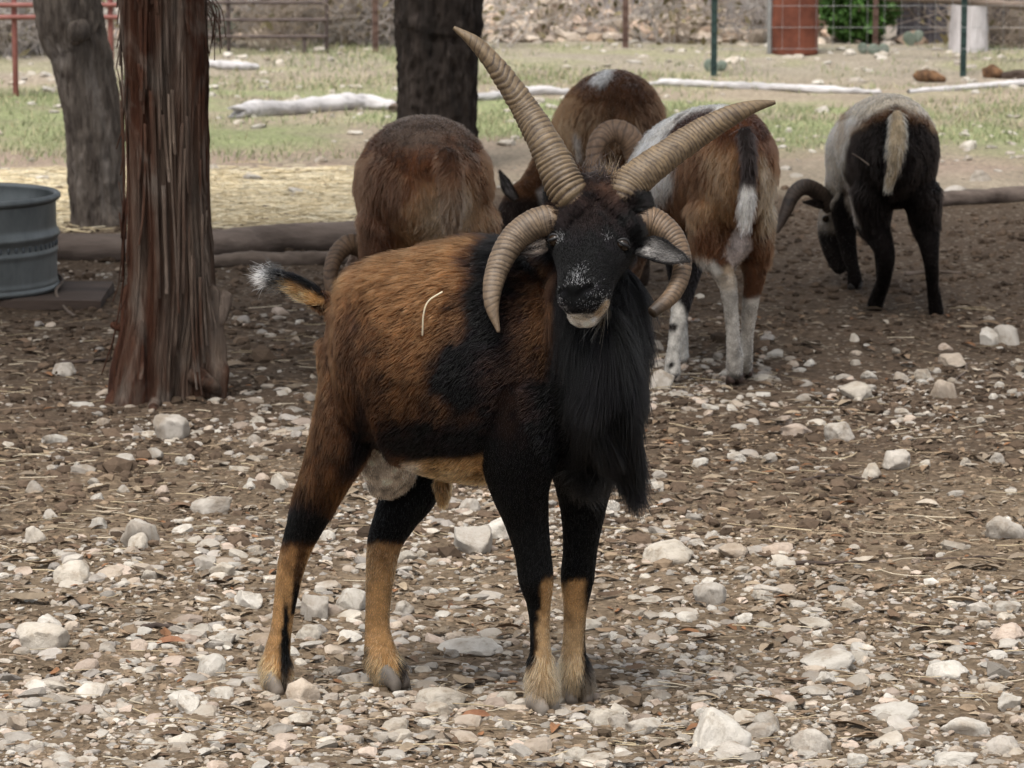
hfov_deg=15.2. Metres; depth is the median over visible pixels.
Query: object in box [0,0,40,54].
shrub
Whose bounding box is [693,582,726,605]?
stone
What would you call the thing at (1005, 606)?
stone
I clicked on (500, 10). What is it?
shrub
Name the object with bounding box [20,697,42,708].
stone
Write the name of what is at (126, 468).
clods
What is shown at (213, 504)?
stone
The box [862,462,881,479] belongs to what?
stone
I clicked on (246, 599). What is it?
stone
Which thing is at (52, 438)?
stone
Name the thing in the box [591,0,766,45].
shrub
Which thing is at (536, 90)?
fallen log
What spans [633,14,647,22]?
stone
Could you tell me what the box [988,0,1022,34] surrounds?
shrub
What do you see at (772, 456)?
stone
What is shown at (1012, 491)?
stone
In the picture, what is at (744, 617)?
stone
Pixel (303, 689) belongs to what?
stone
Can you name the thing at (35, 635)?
stone
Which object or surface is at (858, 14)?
shrub
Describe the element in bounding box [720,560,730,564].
stone
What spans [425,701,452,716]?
stone
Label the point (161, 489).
stone
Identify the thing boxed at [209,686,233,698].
stone
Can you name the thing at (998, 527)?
stone
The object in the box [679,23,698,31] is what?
stone
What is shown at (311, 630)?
stone
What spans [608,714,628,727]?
stone
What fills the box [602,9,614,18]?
stone
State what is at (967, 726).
stone
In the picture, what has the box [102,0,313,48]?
shrub
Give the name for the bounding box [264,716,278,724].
stone
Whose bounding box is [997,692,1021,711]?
stone
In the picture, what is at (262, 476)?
stone
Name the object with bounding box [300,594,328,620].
stone
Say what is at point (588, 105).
brown sheep
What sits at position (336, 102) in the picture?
fallen log
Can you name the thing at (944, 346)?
stone
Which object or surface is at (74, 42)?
oak tree
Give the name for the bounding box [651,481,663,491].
stone
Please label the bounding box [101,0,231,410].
juniper tree
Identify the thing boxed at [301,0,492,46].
shrub
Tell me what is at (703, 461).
stone
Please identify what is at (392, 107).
fallen log
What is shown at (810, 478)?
stick
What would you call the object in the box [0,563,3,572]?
stone
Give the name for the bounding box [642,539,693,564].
stone
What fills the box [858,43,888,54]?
prickly pear
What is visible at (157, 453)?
stone
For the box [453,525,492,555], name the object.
stone
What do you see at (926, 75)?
wood chunk
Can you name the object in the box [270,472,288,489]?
stone
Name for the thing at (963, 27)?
wire fence
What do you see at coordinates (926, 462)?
stone
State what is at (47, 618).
stone
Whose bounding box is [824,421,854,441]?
stone
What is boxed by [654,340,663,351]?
stone
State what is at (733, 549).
stone
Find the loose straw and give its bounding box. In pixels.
[0,302,1023,767]
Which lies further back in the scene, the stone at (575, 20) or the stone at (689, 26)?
the stone at (575, 20)
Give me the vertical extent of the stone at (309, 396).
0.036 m
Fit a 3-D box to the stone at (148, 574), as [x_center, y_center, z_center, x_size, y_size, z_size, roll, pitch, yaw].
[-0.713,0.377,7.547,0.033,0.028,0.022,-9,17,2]
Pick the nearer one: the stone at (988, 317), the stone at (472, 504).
the stone at (472, 504)
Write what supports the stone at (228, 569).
on the ground at (506, 160)
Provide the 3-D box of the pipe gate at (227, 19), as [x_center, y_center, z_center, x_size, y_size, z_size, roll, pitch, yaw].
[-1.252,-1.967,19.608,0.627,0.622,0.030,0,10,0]
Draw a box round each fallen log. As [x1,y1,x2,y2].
[57,221,355,260]
[209,60,258,69]
[214,251,349,266]
[226,92,395,117]
[388,103,397,112]
[478,86,568,100]
[649,78,881,93]
[907,79,1023,92]
[942,186,1023,205]
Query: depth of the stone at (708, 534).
7.94 m
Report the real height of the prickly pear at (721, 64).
0.073 m
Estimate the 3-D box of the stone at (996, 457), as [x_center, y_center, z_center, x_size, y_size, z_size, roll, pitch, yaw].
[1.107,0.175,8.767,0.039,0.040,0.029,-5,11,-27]
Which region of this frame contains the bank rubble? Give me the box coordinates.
[1,0,1020,44]
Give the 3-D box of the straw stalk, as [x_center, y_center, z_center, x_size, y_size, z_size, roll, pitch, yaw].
[-0.136,-0.116,6.354,0.044,0.078,0.013,7,12,36]
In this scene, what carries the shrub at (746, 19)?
on the ground at (506, 160)
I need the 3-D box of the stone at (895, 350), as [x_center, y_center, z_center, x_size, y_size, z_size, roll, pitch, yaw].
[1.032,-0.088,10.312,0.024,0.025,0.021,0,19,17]
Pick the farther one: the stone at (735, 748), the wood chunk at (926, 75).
the wood chunk at (926, 75)
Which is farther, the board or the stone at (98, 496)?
the board
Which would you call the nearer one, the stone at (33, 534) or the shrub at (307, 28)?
the stone at (33, 534)
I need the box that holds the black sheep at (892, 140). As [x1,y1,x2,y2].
[775,93,943,314]
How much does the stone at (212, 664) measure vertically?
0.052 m
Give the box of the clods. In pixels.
[0,184,1023,557]
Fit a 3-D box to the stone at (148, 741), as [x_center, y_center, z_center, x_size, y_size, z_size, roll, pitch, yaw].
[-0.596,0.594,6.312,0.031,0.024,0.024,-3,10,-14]
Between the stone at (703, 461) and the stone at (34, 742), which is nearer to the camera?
the stone at (34, 742)
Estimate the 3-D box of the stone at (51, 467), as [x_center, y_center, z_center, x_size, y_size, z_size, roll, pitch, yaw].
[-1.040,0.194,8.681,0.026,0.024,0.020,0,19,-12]
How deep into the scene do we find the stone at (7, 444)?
8.96 m
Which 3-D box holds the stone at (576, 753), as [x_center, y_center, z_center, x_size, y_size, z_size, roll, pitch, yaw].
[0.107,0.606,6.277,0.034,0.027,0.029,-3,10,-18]
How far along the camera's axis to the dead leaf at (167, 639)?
6.98 m
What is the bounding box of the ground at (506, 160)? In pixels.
[0,0,1023,767]
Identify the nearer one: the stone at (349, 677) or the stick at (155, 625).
the stone at (349, 677)
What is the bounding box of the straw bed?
[0,161,356,232]
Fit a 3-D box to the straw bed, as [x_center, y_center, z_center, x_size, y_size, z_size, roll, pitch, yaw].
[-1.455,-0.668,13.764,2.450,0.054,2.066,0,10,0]
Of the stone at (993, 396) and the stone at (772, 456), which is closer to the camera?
the stone at (772, 456)
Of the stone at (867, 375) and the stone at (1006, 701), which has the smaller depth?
the stone at (1006, 701)
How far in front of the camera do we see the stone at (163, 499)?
8.32 m
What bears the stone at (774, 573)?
on the ground at (506, 160)
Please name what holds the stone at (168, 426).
on the ground at (506, 160)
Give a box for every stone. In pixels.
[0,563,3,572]
[2,441,13,446]
[6,713,27,729]
[15,622,69,651]
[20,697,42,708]
[25,480,43,492]
[25,526,45,542]
[29,740,43,745]
[34,321,44,326]
[37,613,62,626]
[41,434,67,443]
[43,509,57,519]
[46,464,56,469]
[52,362,76,375]
[53,560,90,582]
[70,464,95,473]
[87,478,99,484]
[88,517,107,528]
[90,493,103,500]
[96,418,109,424]
[116,453,134,459]
[117,485,129,492]
[120,518,159,546]
[128,532,147,549]
[130,639,147,649]
[132,425,142,431]
[141,570,157,578]
[141,738,154,748]
[148,448,163,459]
[153,414,189,438]
[155,485,169,494]
[158,497,169,501]
[175,456,187,464]
[176,694,199,713]
[185,454,194,460]
[190,496,231,513]
[193,555,215,569]
[197,653,225,675]
[206,527,215,532]
[209,562,234,575]
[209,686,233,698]
[215,632,236,642]
[234,590,262,608]
[243,481,254,488]
[246,434,261,445]
[248,545,261,554]
[249,415,264,423]
[255,473,269,481]
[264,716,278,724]
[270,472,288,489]
[281,471,294,478]
[284,707,296,711]
[286,678,320,701]
[287,711,310,725]
[290,430,301,436]
[296,624,321,639]
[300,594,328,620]
[303,392,315,400]
[320,530,335,540]
[336,588,365,610]
[336,673,360,683]
[343,735,363,744]
[373,731,389,742]
[389,755,402,759]
[394,600,413,613]
[398,550,418,562]
[415,687,467,708]
[417,550,426,556]
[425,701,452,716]
[426,559,438,564]
[437,637,503,656]
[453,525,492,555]
[459,498,479,510]
[463,578,474,584]
[486,517,509,540]
[496,691,517,703]
[509,743,532,757]
[533,0,548,9]
[550,0,566,8]
[566,747,586,760]
[573,14,591,28]
[585,619,601,630]
[588,708,623,724]
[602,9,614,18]
[606,500,619,510]
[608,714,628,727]
[625,717,663,734]
[630,19,643,26]
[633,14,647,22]
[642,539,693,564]
[650,369,674,388]
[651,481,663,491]
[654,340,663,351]
[656,620,667,625]
[664,626,677,633]
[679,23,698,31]
[687,538,703,545]
[691,457,707,466]
[692,707,751,748]
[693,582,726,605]
[694,708,703,715]
[703,431,712,435]
[705,531,719,537]
[713,352,722,359]
[717,741,754,755]
[718,542,747,557]
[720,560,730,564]
[727,452,746,463]
[734,613,752,622]
[745,722,775,737]
[751,590,772,600]
[760,334,774,339]
[762,452,777,462]
[762,542,793,553]
[766,349,782,357]
[769,570,779,577]
[780,423,811,435]
[787,360,798,366]
[789,728,831,752]
[797,746,817,758]
[798,616,832,628]
[800,648,855,670]
[812,630,822,636]
[814,106,829,112]
[816,671,835,682]
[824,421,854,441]
[838,381,872,399]
[841,598,863,611]
[845,77,862,82]
[847,753,868,767]
[849,333,859,341]
[849,350,861,355]
[850,359,860,365]
[854,632,865,641]
[860,371,876,378]
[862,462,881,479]
[870,701,919,719]
[882,449,910,469]
[892,347,900,353]
[892,371,909,381]
[914,369,931,379]
[916,644,923,649]
[918,459,930,466]
[926,660,968,678]
[930,379,956,397]
[934,751,977,765]
[938,343,952,350]
[938,353,965,367]
[940,717,989,735]
[947,490,963,496]
[960,458,970,465]
[966,602,990,613]
[969,170,991,181]
[977,417,985,423]
[980,327,998,344]
[982,583,997,593]
[983,315,994,324]
[984,516,1023,538]
[984,735,1019,754]
[988,393,997,398]
[988,452,1004,464]
[990,622,1023,640]
[993,324,1019,345]
[993,600,1021,612]
[994,381,1004,388]
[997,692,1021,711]
[1004,489,1016,494]
[1007,388,1016,395]
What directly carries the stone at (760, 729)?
on the ground at (506, 160)
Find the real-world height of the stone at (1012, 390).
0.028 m
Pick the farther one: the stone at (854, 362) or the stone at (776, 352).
the stone at (776, 352)
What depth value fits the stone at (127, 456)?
8.75 m
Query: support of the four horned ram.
on the ground at (506, 160)
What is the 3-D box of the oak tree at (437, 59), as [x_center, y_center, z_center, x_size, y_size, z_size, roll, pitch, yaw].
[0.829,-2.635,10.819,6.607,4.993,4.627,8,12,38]
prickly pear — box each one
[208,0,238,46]
[704,59,726,71]
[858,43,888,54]
[903,30,922,45]
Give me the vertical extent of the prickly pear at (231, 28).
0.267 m
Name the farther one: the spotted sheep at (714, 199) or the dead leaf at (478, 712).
the spotted sheep at (714, 199)
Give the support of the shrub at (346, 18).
on the ground at (506, 160)
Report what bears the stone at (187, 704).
on the ground at (506, 160)
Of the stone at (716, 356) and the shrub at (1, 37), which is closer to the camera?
the stone at (716, 356)
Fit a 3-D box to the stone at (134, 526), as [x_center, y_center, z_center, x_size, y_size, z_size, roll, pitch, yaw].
[-0.759,0.314,7.854,0.082,0.089,0.055,-3,17,6]
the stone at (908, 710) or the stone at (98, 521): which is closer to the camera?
the stone at (908, 710)
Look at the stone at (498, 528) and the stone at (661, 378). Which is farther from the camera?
the stone at (661, 378)
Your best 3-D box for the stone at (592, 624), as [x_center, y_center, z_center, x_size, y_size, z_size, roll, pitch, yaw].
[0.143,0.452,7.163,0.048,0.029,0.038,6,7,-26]
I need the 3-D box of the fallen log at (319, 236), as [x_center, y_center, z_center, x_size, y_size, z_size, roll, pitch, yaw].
[-1.335,-0.446,12.219,1.826,0.110,0.279,-1,10,-5]
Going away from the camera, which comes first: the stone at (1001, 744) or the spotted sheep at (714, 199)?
the stone at (1001, 744)
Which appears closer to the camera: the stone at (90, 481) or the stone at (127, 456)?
the stone at (90, 481)
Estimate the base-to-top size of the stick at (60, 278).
0.065 m
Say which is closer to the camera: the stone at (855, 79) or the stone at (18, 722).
the stone at (18, 722)
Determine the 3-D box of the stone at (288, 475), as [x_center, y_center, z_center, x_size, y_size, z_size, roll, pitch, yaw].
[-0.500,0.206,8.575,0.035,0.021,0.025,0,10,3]
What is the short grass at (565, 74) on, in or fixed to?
on the ground at (506, 160)
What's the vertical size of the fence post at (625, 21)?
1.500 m
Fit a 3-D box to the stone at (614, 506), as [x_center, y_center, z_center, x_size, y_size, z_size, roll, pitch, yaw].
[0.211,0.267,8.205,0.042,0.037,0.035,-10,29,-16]
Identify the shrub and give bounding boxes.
[0,0,37,54]
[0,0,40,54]
[0,0,119,59]
[2,0,119,54]
[101,0,119,34]
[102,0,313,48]
[208,0,366,50]
[209,0,283,33]
[237,0,349,41]
[254,0,391,46]
[287,0,394,47]
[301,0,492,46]
[481,0,580,48]
[490,0,609,40]
[519,0,644,35]
[562,0,736,44]
[577,0,707,18]
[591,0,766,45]
[614,0,766,40]
[659,0,824,30]
[705,0,763,26]
[819,0,931,43]
[895,0,1023,51]
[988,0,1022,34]
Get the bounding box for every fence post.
[372,0,377,52]
[623,0,628,47]
[872,0,878,44]
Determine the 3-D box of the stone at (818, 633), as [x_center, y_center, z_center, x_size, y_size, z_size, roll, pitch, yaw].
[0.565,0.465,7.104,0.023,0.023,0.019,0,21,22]
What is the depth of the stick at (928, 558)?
7.74 m
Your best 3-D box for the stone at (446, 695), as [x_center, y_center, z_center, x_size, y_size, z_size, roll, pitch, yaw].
[-0.121,0.545,6.588,0.089,0.057,0.064,-5,11,-29]
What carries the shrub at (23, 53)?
on the ground at (506, 160)
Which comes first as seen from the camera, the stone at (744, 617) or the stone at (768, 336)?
the stone at (744, 617)
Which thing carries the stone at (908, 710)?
on the ground at (506, 160)
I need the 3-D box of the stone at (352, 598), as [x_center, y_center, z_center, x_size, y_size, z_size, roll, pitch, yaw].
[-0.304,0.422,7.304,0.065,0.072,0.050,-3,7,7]
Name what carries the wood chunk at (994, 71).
on the ground at (506, 160)
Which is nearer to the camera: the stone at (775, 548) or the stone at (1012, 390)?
the stone at (775, 548)
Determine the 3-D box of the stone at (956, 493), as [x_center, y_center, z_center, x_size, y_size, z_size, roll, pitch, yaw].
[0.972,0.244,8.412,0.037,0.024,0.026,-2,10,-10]
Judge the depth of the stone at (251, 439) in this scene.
8.97 m
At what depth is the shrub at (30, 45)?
19.67 m
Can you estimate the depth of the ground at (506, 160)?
9.33 m
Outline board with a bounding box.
[0,281,114,309]
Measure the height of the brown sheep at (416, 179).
0.698 m
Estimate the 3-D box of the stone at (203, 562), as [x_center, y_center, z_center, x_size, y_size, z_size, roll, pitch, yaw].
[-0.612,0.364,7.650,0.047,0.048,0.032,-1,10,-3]
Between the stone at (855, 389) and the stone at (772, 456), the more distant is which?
the stone at (855, 389)
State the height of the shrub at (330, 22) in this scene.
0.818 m
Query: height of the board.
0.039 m
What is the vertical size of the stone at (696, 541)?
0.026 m
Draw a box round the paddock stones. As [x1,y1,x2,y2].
[0,35,1023,196]
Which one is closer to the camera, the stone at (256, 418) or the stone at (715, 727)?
the stone at (715, 727)
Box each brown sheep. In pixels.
[323,114,503,291]
[497,69,667,285]
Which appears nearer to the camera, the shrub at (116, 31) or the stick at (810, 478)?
the stick at (810, 478)
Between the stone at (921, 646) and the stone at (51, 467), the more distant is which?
the stone at (51, 467)
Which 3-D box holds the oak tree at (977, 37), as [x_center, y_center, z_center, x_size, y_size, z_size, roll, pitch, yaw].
[2.286,-4.590,20.685,3.500,5.511,3.638,0,10,0]
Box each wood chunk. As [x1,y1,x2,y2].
[913,69,945,81]
[982,64,1002,78]
[990,69,1023,78]
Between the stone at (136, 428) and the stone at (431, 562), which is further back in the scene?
the stone at (136, 428)
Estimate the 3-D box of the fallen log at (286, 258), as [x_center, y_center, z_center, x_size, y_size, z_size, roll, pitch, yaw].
[-0.706,-0.392,12.040,0.503,0.063,0.070,-3,10,-17]
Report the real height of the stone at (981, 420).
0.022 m
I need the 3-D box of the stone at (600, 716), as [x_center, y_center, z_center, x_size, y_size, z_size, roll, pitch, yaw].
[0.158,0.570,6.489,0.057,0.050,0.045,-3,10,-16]
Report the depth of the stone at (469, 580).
7.56 m
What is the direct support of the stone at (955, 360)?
on the ground at (506, 160)
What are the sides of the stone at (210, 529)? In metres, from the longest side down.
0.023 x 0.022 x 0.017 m
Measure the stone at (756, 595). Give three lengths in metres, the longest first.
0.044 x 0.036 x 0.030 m
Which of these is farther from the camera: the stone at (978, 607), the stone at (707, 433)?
the stone at (707, 433)
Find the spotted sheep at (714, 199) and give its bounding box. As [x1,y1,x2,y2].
[585,104,780,384]
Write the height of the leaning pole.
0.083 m
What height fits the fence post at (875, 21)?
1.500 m
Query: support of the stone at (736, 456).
on the ground at (506, 160)
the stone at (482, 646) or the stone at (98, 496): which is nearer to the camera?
the stone at (482, 646)
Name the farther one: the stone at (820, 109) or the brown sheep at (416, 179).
the stone at (820, 109)
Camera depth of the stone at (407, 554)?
7.73 m
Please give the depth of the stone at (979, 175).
14.35 m
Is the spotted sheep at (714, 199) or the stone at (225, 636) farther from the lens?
the spotted sheep at (714, 199)
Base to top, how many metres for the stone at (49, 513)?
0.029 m
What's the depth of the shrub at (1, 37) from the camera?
19.49 m
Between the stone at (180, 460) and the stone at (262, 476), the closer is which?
the stone at (262, 476)
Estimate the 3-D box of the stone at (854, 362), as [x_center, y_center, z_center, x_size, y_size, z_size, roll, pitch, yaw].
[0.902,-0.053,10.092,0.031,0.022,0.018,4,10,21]
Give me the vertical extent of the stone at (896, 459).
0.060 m
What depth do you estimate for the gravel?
6.84 m
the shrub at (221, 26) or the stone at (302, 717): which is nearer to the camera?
the stone at (302, 717)
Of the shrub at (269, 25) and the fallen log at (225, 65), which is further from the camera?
the shrub at (269, 25)
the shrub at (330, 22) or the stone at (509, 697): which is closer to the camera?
the stone at (509, 697)
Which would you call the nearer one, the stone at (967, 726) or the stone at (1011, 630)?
the stone at (967, 726)
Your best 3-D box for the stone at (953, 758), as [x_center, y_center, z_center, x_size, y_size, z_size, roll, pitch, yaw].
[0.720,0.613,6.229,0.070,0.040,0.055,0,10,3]
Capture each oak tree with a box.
[32,0,125,227]
[393,0,483,137]
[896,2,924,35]
[924,3,947,42]
[948,4,987,52]
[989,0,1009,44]
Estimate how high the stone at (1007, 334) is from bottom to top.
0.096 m
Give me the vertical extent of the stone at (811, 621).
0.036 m
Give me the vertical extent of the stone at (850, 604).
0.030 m
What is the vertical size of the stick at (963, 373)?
0.012 m
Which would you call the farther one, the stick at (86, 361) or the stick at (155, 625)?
the stick at (86, 361)
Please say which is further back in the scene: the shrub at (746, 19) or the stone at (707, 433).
the shrub at (746, 19)
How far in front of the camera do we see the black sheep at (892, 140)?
10.90 m
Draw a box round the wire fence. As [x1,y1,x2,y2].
[711,0,1023,76]
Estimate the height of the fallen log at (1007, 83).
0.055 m
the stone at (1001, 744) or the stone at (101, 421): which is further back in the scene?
the stone at (101, 421)
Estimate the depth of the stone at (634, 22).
21.03 m
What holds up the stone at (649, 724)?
on the ground at (506, 160)
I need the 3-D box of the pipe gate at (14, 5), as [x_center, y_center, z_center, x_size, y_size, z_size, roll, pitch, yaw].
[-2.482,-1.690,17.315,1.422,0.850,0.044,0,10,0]
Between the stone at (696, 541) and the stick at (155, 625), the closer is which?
the stick at (155, 625)
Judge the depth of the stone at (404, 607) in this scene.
7.28 m
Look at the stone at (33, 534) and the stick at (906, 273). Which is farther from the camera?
the stick at (906, 273)
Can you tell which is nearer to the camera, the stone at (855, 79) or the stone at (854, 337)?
the stone at (854, 337)
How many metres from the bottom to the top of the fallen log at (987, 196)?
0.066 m
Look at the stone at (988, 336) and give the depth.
10.46 m
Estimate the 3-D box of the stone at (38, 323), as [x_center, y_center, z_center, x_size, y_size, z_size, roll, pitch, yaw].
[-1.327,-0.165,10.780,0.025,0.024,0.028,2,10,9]
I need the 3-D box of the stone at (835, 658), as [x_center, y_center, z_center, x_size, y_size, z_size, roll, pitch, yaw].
[0.567,0.501,6.877,0.097,0.050,0.070,-4,10,-23]
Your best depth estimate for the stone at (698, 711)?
6.54 m
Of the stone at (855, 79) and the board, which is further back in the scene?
the stone at (855, 79)
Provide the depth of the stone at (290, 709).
6.52 m
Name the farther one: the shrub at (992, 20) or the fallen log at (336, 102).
the shrub at (992, 20)
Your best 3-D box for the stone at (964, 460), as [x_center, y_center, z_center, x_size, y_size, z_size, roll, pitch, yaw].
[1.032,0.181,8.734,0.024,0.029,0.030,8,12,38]
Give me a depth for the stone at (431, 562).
7.68 m
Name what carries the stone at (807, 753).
on the ground at (506, 160)
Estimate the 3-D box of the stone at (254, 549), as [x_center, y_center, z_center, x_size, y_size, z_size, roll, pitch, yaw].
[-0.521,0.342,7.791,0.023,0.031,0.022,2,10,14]
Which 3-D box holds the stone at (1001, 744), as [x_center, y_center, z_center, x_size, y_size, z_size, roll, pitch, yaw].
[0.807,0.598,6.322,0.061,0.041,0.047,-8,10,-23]
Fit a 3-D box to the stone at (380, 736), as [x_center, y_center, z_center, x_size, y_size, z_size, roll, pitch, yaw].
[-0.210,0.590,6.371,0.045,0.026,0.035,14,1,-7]
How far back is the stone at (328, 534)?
7.91 m
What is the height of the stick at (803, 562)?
0.015 m
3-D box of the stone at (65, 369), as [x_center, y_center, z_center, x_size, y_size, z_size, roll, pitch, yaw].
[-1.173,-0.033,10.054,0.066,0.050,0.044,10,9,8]
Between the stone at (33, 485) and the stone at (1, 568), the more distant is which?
the stone at (33, 485)
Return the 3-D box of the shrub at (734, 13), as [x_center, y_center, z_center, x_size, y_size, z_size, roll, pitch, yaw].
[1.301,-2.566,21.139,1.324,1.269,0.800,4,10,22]
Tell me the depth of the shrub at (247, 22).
20.73 m
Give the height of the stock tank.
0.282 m
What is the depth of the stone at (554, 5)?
21.54 m
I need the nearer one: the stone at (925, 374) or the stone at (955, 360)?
the stone at (925, 374)
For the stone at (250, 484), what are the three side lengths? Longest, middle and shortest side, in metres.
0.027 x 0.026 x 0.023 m
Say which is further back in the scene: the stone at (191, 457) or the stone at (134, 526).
the stone at (191, 457)
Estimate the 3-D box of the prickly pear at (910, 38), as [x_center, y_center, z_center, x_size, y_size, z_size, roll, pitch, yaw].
[2.130,-1.835,20.391,0.109,0.087,0.036,0,10,0]
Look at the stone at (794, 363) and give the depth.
10.06 m
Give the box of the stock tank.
[0,182,60,298]
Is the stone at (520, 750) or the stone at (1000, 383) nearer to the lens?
the stone at (520, 750)
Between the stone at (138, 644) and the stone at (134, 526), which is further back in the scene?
the stone at (134, 526)
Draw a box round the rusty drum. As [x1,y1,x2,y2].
[767,0,818,54]
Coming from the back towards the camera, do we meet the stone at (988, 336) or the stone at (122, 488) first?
the stone at (988, 336)
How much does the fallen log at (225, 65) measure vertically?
0.051 m
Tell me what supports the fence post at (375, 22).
on the ground at (506, 160)
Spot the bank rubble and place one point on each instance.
(757, 36)
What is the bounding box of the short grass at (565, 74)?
[0,38,1023,165]
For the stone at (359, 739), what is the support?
on the ground at (506, 160)
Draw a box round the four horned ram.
[244,26,775,715]
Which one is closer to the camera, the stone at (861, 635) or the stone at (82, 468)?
the stone at (861, 635)
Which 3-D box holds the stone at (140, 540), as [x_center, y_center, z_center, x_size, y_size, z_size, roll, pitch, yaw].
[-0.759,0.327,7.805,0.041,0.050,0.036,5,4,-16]
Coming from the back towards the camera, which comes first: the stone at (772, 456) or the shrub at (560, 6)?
the shrub at (560, 6)
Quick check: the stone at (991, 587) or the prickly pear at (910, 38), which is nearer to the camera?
the stone at (991, 587)
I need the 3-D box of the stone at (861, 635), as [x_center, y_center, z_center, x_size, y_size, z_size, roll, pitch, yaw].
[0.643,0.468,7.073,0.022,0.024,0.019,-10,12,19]
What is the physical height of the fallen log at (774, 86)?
0.073 m
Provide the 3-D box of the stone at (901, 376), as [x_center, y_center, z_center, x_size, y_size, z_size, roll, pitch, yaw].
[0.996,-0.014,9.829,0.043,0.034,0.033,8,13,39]
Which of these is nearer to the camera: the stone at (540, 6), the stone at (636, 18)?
the stone at (636, 18)
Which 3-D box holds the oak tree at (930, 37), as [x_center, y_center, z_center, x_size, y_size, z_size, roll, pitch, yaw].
[2.382,-4.692,21.310,3.583,5.509,3.630,0,10,0]
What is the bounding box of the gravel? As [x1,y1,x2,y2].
[0,266,1023,767]
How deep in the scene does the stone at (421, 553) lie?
7.77 m
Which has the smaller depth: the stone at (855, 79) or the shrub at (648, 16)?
the stone at (855, 79)
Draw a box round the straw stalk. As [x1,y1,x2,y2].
[422,292,441,335]
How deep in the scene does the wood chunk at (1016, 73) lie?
18.65 m
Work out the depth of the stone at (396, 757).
6.25 m
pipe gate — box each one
[0,0,116,96]
[207,0,328,53]
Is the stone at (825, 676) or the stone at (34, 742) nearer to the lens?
the stone at (34, 742)
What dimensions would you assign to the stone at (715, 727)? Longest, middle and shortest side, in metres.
0.100 x 0.098 x 0.078 m
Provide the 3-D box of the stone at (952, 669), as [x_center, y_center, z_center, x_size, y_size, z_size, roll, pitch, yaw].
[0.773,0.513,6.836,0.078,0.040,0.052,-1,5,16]
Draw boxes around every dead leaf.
[157,635,184,643]
[462,709,490,716]
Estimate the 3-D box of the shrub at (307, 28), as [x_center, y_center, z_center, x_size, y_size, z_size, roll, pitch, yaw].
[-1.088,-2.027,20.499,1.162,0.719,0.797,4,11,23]
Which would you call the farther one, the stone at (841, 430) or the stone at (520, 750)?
the stone at (841, 430)
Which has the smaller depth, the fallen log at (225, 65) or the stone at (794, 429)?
the stone at (794, 429)
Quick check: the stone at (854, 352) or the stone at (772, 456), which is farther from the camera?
the stone at (854, 352)
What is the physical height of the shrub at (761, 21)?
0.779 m
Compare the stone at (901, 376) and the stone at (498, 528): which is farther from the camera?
the stone at (901, 376)
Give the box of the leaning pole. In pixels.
[883,0,1023,9]
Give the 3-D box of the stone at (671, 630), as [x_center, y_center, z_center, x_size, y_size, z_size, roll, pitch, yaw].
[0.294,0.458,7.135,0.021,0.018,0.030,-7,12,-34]
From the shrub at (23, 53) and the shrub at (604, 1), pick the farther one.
the shrub at (604, 1)
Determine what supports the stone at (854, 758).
on the ground at (506, 160)
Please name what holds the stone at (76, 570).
on the ground at (506, 160)
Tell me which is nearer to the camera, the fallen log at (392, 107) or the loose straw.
the loose straw
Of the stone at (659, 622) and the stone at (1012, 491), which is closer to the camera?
the stone at (659, 622)
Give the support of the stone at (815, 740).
on the ground at (506, 160)
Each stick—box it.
[54,272,74,315]
[61,357,112,363]
[141,622,171,628]
[795,560,878,564]
[801,474,864,481]
[903,270,960,275]
[921,555,1009,559]
[955,362,976,379]
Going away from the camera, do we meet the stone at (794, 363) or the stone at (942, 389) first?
the stone at (942, 389)
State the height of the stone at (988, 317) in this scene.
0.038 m
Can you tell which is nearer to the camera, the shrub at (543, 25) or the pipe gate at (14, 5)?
the pipe gate at (14, 5)
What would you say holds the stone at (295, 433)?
on the ground at (506, 160)

